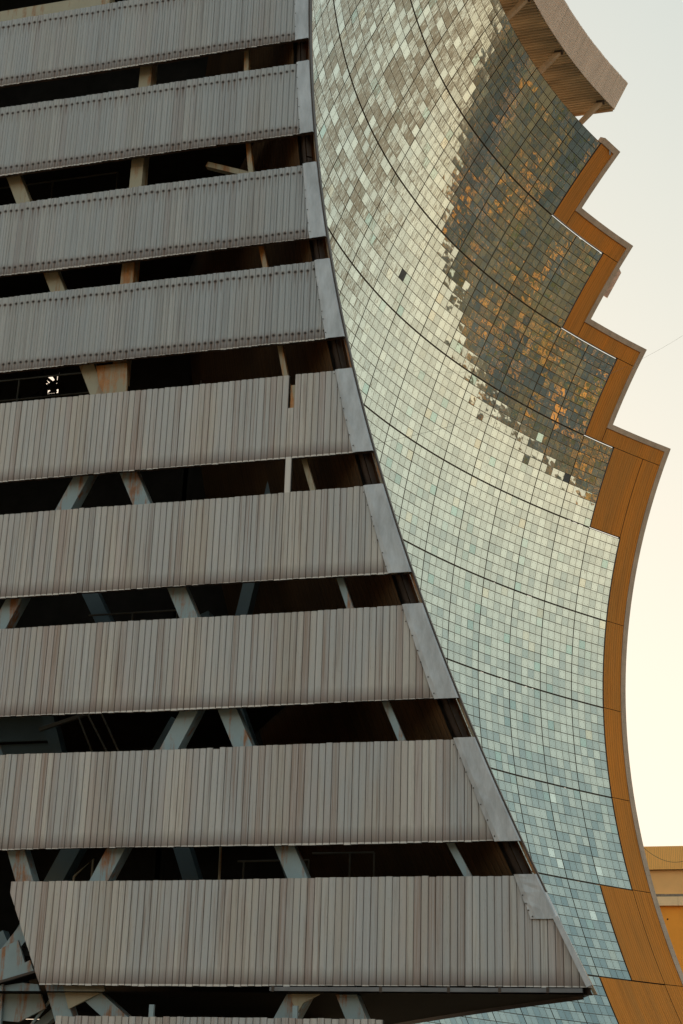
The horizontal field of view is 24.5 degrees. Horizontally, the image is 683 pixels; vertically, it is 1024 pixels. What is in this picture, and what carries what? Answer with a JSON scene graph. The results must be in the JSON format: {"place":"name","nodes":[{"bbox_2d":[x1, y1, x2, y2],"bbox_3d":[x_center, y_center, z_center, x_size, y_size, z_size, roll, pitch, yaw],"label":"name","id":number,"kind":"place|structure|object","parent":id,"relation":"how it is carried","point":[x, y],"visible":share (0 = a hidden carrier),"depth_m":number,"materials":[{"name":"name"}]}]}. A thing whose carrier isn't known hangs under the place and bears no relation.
{"place":"outdoors","nodes":[
{"label":"outdoors","id":0,"kind":"place"},
{"bbox_2d":[37,0,682,1019],"label":"sky","id":1,"kind":"structure","parent":0,"point":[639,198],"materials":[{"name":"white"}]},
{"bbox_3d":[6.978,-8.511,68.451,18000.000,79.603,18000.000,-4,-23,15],"label":"ground","id":2,"kind":"structure","parent":0,"visible":0},
{"bbox_2d":[0,0,597,1023],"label":"louvered building","id":3,"kind":"structure","parent":2,"relation":"on","point":[164,812],"depth_m":25.02,"materials":[{"name":"metal"}]},
{"bbox_2d":[188,0,682,1023],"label":"curved building","id":4,"kind":"structure","parent":2,"relation":"on","point":[474,276],"depth_m":72.03,"materials":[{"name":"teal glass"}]},
{"bbox_2d":[377,339,676,443],"bbox_3d":[10.978,-6.512,72.058,0.010,29.208,50.579,-8,-24,23],"label":"thin cable","id":5,"kind":"object","parent":4,"relation":"attached to","point":[504,411],"visible":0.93,"depth_m":58.94,"materials":[{"name":"black metal"}]},
{"bbox_2d":[499,0,627,124],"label":"roof canopy","id":6,"kind":"object","parent":4,"relation":"on","point":[581,75],"visible":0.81,"depth_m":73.80,"materials":[{"name":"beige wood"}]},
{"bbox_2d":[578,846,682,971],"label":"orange building","id":7,"kind":"structure","parent":2,"relation":"on","point":[667,878],"depth_m":106.47,"materials":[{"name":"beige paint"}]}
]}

